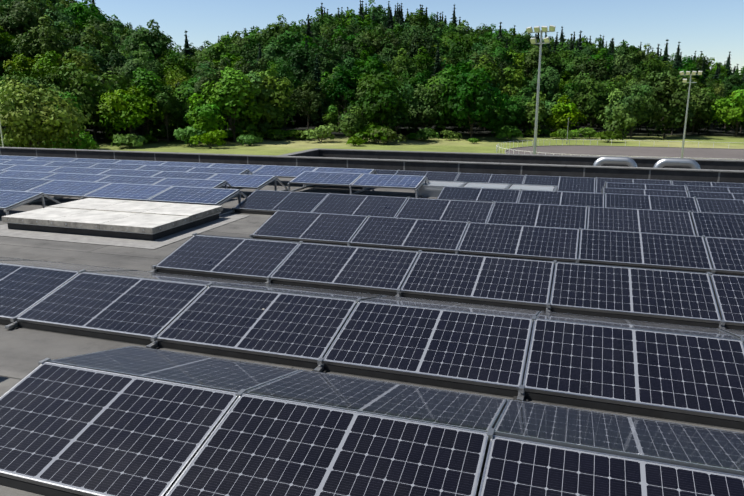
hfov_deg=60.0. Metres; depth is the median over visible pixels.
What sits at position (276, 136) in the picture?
shrub
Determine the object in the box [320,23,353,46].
forest tree
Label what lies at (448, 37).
forest tree
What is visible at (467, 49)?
forest tree
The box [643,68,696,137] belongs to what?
forest tree
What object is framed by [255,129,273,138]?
hedge
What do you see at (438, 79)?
forest tree
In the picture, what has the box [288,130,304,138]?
hedge
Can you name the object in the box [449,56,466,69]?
forest tree
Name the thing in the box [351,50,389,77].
forest tree
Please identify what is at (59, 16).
forest tree
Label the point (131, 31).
forest tree
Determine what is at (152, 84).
forest tree
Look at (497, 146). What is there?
pitch fence rail
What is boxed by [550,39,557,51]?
forest tree
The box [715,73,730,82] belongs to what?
forest tree
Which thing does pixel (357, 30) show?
forest tree
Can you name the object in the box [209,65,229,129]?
forest tree
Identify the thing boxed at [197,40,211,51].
forest tree
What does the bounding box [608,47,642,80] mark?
forest tree
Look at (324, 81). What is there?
forest tree
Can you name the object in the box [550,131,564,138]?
shrub
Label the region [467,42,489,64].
forest tree
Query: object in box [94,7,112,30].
forest tree
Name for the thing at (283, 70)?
forest tree
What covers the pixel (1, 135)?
lamp post
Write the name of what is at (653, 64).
forest tree
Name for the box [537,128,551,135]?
shrub
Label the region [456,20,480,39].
forest tree
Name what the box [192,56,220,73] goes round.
forest tree
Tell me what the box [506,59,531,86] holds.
forest tree
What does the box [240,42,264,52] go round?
forest tree
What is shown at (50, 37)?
forest tree
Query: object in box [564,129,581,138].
shrub
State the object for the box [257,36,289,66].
forest tree
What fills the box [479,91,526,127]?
forest tree
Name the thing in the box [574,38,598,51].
forest tree
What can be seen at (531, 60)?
forest tree
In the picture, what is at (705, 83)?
forest tree
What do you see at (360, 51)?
forest tree
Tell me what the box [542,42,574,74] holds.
forest tree
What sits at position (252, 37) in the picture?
forest tree
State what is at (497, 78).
forest tree
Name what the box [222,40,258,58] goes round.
forest tree
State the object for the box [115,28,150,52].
forest tree
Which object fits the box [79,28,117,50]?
forest tree
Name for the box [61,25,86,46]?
forest tree
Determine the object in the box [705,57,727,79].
forest tree
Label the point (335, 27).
forest tree
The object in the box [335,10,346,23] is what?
forest tree
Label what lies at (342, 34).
forest tree
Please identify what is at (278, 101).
forest tree
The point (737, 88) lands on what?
forest tree
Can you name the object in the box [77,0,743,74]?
sky
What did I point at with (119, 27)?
forest tree
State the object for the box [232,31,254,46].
forest tree
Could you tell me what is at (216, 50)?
forest tree
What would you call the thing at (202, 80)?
forest tree
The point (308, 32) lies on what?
forest tree
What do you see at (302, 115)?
understorey
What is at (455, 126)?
understorey
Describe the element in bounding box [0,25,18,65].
forest tree
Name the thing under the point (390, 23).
forest tree
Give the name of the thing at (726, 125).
forest tree
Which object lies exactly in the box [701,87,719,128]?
forest tree
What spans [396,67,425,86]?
forest tree
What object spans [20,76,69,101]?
forest tree
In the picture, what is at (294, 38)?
forest tree
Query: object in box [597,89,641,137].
forest tree
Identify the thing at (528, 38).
forest tree
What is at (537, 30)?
floodlight mast
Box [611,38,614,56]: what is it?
forest tree
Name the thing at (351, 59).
forest tree
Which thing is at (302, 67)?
forest tree
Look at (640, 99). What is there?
forest tree
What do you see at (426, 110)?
forest tree
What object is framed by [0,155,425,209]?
pv array raised frames
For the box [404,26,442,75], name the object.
forest tree
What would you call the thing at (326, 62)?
forest tree
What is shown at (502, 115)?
forest tree
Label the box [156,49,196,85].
forest tree
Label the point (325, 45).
forest tree
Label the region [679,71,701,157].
floodlight mast
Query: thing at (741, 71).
forest tree
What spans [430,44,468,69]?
forest tree
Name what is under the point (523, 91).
forest tree
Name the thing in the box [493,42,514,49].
forest tree
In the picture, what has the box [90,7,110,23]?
forest tree
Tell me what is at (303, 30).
forest tree
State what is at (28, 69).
forest tree
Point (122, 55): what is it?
forest tree
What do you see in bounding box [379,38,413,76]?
forest tree
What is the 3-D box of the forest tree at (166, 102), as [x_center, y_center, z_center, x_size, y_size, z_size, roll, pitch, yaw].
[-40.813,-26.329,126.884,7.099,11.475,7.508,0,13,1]
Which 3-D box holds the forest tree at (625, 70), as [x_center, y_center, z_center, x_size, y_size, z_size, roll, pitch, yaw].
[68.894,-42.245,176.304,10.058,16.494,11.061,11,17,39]
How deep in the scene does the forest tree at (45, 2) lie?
208.49 m
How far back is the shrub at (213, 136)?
115.98 m
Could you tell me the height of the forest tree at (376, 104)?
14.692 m
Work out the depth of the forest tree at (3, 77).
122.67 m
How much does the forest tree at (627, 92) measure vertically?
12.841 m
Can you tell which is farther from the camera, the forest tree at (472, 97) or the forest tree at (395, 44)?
the forest tree at (395, 44)
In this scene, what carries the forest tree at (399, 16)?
on the terrain
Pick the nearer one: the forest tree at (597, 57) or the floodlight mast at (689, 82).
the floodlight mast at (689, 82)
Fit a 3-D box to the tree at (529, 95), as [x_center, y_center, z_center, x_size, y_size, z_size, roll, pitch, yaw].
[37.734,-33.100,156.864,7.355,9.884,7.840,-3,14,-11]
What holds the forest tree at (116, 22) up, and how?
on the terrain
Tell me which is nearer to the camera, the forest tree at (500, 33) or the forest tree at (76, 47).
the forest tree at (76, 47)
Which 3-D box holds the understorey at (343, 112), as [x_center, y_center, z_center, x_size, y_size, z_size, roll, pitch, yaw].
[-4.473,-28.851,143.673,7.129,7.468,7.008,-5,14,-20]
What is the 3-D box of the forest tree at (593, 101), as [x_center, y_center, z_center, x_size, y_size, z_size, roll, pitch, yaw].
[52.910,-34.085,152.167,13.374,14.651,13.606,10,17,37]
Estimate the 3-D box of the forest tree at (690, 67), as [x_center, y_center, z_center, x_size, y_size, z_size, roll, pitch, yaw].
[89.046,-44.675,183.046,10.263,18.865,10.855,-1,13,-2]
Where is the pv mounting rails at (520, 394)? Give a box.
[0,170,743,495]
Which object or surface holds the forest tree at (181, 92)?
on the terrain
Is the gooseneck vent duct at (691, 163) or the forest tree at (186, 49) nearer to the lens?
the gooseneck vent duct at (691, 163)
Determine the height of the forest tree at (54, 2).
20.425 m
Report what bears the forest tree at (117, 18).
on the terrain
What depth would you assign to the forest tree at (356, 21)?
219.75 m
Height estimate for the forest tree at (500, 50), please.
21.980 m
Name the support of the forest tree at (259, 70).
on the terrain
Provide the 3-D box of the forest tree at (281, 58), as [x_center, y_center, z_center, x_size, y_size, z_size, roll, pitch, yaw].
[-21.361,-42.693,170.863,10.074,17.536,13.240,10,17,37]
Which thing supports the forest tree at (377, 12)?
on the terrain
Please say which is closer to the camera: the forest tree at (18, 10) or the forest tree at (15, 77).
the forest tree at (15, 77)
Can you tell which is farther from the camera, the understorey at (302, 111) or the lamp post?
the understorey at (302, 111)
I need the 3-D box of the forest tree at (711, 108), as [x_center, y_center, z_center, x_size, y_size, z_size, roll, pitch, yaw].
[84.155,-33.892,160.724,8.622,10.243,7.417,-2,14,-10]
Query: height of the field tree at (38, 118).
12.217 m
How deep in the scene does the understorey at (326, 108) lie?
149.96 m
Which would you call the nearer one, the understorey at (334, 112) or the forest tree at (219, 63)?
the understorey at (334, 112)
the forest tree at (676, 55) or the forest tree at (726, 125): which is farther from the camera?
the forest tree at (676, 55)
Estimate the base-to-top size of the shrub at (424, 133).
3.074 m
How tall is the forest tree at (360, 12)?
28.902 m
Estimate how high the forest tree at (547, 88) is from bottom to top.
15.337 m
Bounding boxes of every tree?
[0,0,34,36]
[0,0,56,45]
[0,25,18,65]
[0,44,15,75]
[0,66,46,90]
[0,74,18,89]
[0,75,15,89]
[0,77,94,148]
[0,89,22,131]
[3,53,36,83]
[10,30,43,72]
[12,15,76,70]
[16,62,40,77]
[20,0,48,9]
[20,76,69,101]
[32,50,71,84]
[33,0,55,16]
[43,65,76,99]
[44,2,75,34]
[46,63,132,140]
[46,89,82,143]
[47,0,59,7]
[56,0,79,6]
[57,49,101,130]
[58,21,78,43]
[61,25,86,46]
[63,0,105,31]
[63,46,87,63]
[68,42,112,79]
[70,20,84,32]
[74,26,116,61]
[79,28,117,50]
[80,23,117,49]
[83,15,116,42]
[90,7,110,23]
[91,43,117,62]
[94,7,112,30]
[95,84,163,141]
[96,66,134,132]
[97,50,137,128]
[99,22,122,51]
[108,18,126,29]
[111,14,123,25]
[111,48,140,66]
[112,27,126,40]
[113,20,128,35]
[114,67,176,137]
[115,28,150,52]
[115,50,161,134]
[125,19,175,70]
[125,42,160,68]
[127,26,141,35]
[147,85,182,142]
[155,51,189,79]
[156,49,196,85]
[163,65,195,91]
[165,74,193,105]
[172,77,216,136]
[179,42,203,60]
[181,30,191,64]
[184,93,228,144]
[186,68,220,108]
[189,52,218,74]
[191,47,217,63]
[191,57,230,127]
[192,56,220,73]
[193,63,219,86]
[195,34,243,62]
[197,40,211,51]
[198,67,264,141]
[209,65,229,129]
[211,52,245,73]
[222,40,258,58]
[230,39,257,62]
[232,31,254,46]
[234,51,269,84]
[238,71,286,136]
[240,26,258,40]
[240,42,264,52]
[243,27,269,49]
[249,68,296,135]
[255,14,293,43]
[255,69,279,102]
[256,42,263,69]
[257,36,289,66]
[260,63,300,127]
[267,61,279,69]
[272,54,308,119]
[273,23,312,59]
[273,58,295,95]
[285,41,318,119]
[285,79,324,131]
[289,35,329,62]
[293,71,314,125]
[295,19,305,31]
[298,37,334,51]
[299,25,318,39]
[303,53,328,128]
[304,13,314,40]
[304,37,309,57]
[306,7,337,37]
[307,38,349,104]
[311,30,320,42]
[317,3,323,21]
[319,20,341,41]
[319,66,346,132]
[319,71,332,107]
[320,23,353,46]
[320,23,355,43]
[323,24,360,55]
[325,64,363,135]
[329,36,369,60]
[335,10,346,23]
[335,106,369,139]
[337,10,370,27]
[339,17,362,36]
[342,51,364,78]
[344,70,411,141]
[349,23,365,34]
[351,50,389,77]
[353,24,396,58]
[353,80,392,127]
[355,42,379,63]
[357,53,389,76]
[358,0,364,20]
[358,17,385,38]
[362,0,389,29]
[369,26,405,44]
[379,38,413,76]
[379,54,399,77]
[385,31,406,57]
[386,7,392,29]
[386,48,418,82]
[389,80,419,133]
[395,3,398,24]
[395,4,402,28]
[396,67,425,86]
[397,13,403,31]
[398,23,427,40]
[399,32,410,50]
[399,69,431,130]
[400,3,404,26]
[402,7,435,32]
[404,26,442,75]
[404,83,451,131]
[405,23,428,35]
[411,46,434,72]
[415,13,445,40]
[417,67,462,135]
[424,35,450,58]
[424,68,433,84]
[426,56,452,76]
[430,43,443,76]
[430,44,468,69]
[433,24,460,48]
[437,61,509,137]
[441,24,456,37]
[441,60,471,72]
[447,30,486,64]
[447,34,475,58]
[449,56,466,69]
[450,4,457,25]
[455,60,474,80]
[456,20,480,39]
[464,49,503,126]
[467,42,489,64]
[471,55,503,130]
[475,24,491,37]
[477,97,507,136]
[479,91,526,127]
[483,24,512,43]
[486,33,520,54]
[489,40,521,75]
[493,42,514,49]
[493,53,521,94]
[494,67,523,103]
[495,22,502,41]
[499,49,529,90]
[502,28,520,40]
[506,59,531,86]
[506,87,535,130]
[511,91,550,135]
[512,35,534,56]
[516,49,530,86]
[516,92,535,130]
[518,31,532,45]
[520,39,563,88]
[527,67,559,127]
[530,60,561,122]
[532,53,568,90]
[538,93,566,126]
[541,85,567,125]
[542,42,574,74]
[545,94,585,132]
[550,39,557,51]
[557,71,571,93]
[558,26,562,50]
[561,72,628,128]
[562,79,585,129]
[565,49,589,80]
[566,34,573,54]
[568,36,591,49]
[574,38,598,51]
[574,54,611,125]
[575,31,582,51]
[575,38,611,61]
[587,47,615,76]
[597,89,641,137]
[606,41,611,62]
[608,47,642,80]
[609,63,641,81]
[609,84,654,138]
[610,42,642,66]
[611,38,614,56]
[611,75,629,88]
[614,41,641,52]
[615,68,647,88]
[621,80,646,134]
[628,43,656,64]
[631,52,667,124]
[632,78,649,131]
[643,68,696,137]
[650,58,670,75]
[656,44,660,59]
[661,40,670,66]
[662,53,683,67]
[665,75,690,91]
[671,42,681,69]
[671,47,681,70]
[674,55,679,72]
[674,57,703,88]
[676,86,717,134]
[681,76,706,92]
[689,53,710,80]
[690,72,711,88]
[700,57,706,79]
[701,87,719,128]
[702,93,723,131]
[704,69,724,85]
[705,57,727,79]
[707,79,724,87]
[707,89,743,136]
[709,97,743,133]
[712,63,720,81]
[712,83,726,128]
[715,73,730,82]
[717,72,743,127]
[724,85,743,132]
[725,52,732,76]
[736,66,743,77]
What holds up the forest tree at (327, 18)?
on the terrain
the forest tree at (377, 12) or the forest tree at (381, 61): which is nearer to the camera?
the forest tree at (381, 61)
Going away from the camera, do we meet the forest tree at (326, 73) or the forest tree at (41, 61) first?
the forest tree at (41, 61)
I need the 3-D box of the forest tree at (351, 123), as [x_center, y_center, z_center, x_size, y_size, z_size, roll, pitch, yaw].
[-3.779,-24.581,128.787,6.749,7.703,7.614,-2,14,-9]
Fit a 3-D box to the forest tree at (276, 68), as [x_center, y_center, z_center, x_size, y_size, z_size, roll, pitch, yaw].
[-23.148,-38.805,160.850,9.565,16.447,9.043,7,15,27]
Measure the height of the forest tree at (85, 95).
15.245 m
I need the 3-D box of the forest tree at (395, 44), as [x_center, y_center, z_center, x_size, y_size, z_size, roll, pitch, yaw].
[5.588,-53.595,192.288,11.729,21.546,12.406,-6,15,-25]
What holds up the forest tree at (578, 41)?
on the terrain
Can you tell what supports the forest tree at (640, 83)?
on the terrain
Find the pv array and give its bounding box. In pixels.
[0,169,743,495]
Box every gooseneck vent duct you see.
[593,156,636,166]
[653,158,699,168]
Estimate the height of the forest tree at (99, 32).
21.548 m
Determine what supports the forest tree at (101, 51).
on the terrain
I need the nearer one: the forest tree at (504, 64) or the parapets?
the parapets
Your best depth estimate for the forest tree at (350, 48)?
181.84 m
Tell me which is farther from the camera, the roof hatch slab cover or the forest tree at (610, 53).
the forest tree at (610, 53)
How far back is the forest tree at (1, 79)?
122.64 m
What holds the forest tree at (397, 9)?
on the terrain
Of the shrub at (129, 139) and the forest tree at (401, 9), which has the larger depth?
the forest tree at (401, 9)
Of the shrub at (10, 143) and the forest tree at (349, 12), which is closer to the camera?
the shrub at (10, 143)
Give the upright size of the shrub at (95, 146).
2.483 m
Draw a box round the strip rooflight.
[413,180,557,199]
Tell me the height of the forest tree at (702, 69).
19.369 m
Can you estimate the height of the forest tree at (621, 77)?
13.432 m
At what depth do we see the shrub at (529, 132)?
145.44 m
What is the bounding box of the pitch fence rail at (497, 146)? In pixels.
[496,139,743,159]
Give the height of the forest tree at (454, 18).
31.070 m
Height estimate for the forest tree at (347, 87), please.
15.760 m
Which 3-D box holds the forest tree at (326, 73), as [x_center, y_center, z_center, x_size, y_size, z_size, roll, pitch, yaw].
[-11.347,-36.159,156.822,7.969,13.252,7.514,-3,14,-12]
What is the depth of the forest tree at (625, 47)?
269.95 m
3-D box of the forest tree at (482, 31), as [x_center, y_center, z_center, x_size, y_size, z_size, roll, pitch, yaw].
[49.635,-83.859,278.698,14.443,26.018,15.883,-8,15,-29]
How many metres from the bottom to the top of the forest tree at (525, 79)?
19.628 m
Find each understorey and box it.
[172,94,200,131]
[284,91,299,121]
[287,82,306,121]
[293,85,329,122]
[321,100,334,125]
[323,105,343,129]
[337,106,362,134]
[454,115,477,134]
[635,98,655,131]
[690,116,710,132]
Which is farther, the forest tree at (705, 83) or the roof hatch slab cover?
the forest tree at (705, 83)
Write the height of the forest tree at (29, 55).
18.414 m
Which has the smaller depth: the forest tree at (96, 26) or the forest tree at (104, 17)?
the forest tree at (96, 26)
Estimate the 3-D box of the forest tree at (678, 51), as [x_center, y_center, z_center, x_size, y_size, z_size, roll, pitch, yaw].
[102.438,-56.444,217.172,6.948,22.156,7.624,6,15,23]
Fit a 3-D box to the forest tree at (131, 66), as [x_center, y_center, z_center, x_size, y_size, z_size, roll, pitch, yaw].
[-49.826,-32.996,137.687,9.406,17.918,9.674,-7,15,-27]
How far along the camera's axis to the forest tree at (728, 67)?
235.49 m
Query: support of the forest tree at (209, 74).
on the terrain
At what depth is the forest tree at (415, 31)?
225.72 m
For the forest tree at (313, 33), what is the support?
on the terrain
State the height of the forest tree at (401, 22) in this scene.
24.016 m
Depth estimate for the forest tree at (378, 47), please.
186.37 m
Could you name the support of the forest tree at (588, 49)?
on the terrain
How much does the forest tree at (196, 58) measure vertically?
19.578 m
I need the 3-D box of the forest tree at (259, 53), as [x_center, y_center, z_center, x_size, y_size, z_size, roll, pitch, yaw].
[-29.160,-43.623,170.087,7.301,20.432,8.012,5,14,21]
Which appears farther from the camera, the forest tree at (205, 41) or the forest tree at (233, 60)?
the forest tree at (205, 41)
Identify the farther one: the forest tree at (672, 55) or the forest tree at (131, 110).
the forest tree at (672, 55)
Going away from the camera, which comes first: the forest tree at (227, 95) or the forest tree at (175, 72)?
the forest tree at (227, 95)
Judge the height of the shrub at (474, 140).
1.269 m
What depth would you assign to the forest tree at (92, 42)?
156.06 m
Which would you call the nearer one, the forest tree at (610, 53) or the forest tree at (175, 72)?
the forest tree at (175, 72)
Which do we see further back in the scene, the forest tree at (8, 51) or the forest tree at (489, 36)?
the forest tree at (489, 36)
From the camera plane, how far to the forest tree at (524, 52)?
209.28 m
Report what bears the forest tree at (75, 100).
on the terrain
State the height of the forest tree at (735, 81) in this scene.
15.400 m
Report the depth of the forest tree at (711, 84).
184.06 m
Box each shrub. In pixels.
[0,134,26,147]
[40,130,99,148]
[72,141,98,149]
[111,133,147,147]
[173,126,215,145]
[189,129,227,147]
[236,134,262,145]
[271,134,285,140]
[301,123,338,142]
[346,136,364,144]
[353,122,396,143]
[370,127,406,143]
[406,133,417,139]
[414,128,440,140]
[440,130,461,139]
[467,138,480,143]
[494,125,523,140]
[523,128,541,136]
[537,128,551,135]
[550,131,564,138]
[557,128,579,138]
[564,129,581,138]
[577,127,597,138]
[594,130,622,141]
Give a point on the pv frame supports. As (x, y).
(238, 194)
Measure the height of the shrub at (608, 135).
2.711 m
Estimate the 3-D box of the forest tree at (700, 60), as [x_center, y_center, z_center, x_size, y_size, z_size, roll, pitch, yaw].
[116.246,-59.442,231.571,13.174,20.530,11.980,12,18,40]
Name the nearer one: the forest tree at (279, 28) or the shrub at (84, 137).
the shrub at (84, 137)
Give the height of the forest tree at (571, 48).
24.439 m
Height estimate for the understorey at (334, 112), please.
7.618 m
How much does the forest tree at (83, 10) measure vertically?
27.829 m
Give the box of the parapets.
[0,147,743,182]
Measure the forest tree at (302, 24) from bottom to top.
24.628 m
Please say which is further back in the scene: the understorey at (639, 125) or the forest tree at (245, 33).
the forest tree at (245, 33)
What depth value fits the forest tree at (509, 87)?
160.32 m
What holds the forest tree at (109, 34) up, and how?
on the terrain
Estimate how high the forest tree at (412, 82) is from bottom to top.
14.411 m
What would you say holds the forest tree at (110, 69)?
on the terrain
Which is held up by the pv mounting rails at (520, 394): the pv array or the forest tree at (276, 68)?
the pv array
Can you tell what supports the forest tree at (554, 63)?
on the terrain
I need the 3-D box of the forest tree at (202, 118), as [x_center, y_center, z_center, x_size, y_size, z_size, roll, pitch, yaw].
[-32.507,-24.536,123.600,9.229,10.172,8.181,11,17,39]
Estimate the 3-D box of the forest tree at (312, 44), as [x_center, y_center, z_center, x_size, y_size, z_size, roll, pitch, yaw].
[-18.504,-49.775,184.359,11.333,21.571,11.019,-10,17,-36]
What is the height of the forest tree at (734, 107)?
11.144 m
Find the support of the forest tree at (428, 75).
on the terrain
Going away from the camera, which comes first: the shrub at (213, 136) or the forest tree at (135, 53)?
the shrub at (213, 136)
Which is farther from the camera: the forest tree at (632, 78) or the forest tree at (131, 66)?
the forest tree at (632, 78)
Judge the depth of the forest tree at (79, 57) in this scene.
130.11 m
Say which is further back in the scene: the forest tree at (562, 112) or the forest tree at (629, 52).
the forest tree at (629, 52)
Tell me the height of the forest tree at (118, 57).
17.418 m
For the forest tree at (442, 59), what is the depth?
173.07 m
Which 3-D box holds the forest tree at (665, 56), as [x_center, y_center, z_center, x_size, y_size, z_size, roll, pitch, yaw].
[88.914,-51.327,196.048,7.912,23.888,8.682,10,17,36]
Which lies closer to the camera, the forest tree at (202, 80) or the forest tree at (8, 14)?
the forest tree at (202, 80)
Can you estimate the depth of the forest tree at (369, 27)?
213.99 m
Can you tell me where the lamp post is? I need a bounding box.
[0,122,3,146]
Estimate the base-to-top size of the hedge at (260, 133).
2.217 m
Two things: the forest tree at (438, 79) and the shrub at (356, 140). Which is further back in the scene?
the forest tree at (438, 79)
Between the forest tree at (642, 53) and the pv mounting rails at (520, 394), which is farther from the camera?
the forest tree at (642, 53)
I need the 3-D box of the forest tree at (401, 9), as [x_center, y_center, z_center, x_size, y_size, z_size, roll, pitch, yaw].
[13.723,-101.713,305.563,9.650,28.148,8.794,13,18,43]
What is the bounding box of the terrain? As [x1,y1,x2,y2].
[2,114,743,155]
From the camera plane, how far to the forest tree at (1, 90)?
110.07 m
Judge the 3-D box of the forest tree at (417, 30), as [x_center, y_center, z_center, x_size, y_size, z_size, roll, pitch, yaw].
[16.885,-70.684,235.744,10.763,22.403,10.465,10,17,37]
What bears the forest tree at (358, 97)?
on the terrain
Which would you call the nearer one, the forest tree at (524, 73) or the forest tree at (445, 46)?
the forest tree at (524, 73)
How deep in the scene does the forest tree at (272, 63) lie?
172.87 m
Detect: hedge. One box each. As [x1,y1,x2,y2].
[152,129,171,137]
[253,129,268,137]
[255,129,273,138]
[280,129,295,138]
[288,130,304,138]
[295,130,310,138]
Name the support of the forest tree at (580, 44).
on the terrain
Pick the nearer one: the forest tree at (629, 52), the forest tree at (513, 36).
the forest tree at (629, 52)
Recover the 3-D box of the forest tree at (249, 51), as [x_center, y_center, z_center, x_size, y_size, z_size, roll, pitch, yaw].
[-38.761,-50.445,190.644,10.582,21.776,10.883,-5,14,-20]
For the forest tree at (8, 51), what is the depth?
140.17 m
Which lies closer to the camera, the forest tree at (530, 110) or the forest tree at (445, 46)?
the forest tree at (530, 110)
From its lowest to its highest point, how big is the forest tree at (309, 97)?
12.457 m
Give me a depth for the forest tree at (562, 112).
146.43 m
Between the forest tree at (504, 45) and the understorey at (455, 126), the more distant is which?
the forest tree at (504, 45)
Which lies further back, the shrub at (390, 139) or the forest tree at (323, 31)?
the forest tree at (323, 31)
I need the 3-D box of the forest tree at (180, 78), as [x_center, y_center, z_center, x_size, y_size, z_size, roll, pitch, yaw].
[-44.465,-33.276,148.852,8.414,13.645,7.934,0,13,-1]
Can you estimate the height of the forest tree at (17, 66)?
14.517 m
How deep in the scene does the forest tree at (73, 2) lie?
265.87 m
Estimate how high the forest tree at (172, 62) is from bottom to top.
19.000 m
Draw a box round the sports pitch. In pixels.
[504,145,743,159]
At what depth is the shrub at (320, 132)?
130.51 m
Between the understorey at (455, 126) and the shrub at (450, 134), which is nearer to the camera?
the shrub at (450, 134)
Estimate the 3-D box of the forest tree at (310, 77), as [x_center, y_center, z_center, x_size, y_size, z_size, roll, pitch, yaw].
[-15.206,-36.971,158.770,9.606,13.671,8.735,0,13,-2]
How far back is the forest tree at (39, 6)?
176.16 m
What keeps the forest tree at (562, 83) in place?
on the terrain
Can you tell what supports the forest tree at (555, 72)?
on the terrain
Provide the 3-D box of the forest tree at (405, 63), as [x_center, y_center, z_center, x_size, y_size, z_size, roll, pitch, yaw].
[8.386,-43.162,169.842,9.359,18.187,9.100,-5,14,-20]
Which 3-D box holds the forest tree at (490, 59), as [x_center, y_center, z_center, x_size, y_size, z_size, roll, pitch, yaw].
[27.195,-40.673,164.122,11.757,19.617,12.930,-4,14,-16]
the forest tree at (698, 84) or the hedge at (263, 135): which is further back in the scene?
the forest tree at (698, 84)
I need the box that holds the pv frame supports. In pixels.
[3,170,428,216]
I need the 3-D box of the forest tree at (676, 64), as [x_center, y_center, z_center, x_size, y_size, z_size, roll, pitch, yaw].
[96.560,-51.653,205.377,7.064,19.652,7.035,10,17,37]
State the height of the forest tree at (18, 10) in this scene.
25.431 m
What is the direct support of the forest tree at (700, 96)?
on the terrain
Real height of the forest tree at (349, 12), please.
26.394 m
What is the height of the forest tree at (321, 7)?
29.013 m
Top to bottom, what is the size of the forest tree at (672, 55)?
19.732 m
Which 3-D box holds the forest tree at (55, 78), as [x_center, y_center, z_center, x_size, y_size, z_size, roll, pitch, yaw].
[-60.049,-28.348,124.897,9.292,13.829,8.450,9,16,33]
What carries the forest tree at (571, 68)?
on the terrain
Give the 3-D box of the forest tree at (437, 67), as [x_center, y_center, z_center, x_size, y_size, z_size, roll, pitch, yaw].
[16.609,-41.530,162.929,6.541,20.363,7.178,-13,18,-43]
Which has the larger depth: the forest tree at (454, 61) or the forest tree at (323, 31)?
the forest tree at (323, 31)
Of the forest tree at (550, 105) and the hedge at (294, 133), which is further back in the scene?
the forest tree at (550, 105)
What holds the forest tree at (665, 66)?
on the terrain
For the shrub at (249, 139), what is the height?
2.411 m
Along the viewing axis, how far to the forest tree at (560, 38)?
285.98 m
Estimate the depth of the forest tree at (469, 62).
157.14 m
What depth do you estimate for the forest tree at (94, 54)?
139.40 m
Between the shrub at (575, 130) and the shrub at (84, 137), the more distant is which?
the shrub at (575, 130)
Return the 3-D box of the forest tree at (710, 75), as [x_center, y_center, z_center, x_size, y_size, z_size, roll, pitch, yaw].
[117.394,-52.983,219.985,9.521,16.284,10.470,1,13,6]
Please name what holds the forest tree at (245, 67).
on the terrain
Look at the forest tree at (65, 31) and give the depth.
160.96 m
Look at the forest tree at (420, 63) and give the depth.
171.67 m
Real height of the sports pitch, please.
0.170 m
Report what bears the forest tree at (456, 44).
on the terrain
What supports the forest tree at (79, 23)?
on the terrain
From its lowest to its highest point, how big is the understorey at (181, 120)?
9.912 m
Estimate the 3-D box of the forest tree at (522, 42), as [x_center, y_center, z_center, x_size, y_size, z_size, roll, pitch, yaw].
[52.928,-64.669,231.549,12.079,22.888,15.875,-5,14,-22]
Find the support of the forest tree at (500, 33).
on the terrain
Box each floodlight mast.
[526,25,555,153]
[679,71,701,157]
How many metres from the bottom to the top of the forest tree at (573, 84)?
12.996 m
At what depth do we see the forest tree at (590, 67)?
167.08 m
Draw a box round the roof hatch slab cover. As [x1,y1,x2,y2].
[0,198,249,248]
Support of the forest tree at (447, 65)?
on the terrain
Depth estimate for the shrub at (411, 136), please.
137.16 m
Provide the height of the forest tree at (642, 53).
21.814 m
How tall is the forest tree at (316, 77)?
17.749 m
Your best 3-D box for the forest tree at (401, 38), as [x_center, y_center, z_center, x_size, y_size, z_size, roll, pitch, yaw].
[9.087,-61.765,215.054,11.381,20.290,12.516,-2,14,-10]
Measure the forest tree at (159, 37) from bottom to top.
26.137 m
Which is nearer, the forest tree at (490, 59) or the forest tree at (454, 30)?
the forest tree at (490, 59)
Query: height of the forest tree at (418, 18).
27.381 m
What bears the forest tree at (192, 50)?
on the terrain
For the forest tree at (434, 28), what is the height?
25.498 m
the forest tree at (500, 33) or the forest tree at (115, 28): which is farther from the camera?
the forest tree at (500, 33)
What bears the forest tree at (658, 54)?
on the terrain
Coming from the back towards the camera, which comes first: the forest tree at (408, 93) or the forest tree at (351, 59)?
the forest tree at (351, 59)
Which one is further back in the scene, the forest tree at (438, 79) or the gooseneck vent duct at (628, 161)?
the forest tree at (438, 79)
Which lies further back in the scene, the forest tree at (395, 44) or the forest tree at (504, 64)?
the forest tree at (395, 44)
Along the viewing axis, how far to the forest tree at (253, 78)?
134.39 m
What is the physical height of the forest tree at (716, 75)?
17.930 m
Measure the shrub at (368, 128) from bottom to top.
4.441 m
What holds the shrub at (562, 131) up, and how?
on the terrain
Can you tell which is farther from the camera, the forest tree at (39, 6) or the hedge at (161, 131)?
the forest tree at (39, 6)
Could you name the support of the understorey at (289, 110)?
on the terrain
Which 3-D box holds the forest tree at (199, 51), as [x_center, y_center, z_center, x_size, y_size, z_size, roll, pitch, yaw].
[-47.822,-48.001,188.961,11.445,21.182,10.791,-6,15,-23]
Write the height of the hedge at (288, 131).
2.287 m
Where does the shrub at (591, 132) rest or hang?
on the terrain
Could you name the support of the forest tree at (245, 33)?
on the terrain
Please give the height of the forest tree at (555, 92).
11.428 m
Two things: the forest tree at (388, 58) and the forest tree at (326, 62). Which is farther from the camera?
the forest tree at (388, 58)
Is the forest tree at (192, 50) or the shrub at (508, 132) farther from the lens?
the forest tree at (192, 50)
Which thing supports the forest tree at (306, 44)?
on the terrain
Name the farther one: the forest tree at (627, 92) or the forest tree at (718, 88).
the forest tree at (718, 88)
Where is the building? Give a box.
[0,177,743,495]
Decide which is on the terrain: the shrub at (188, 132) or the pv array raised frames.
the shrub at (188, 132)

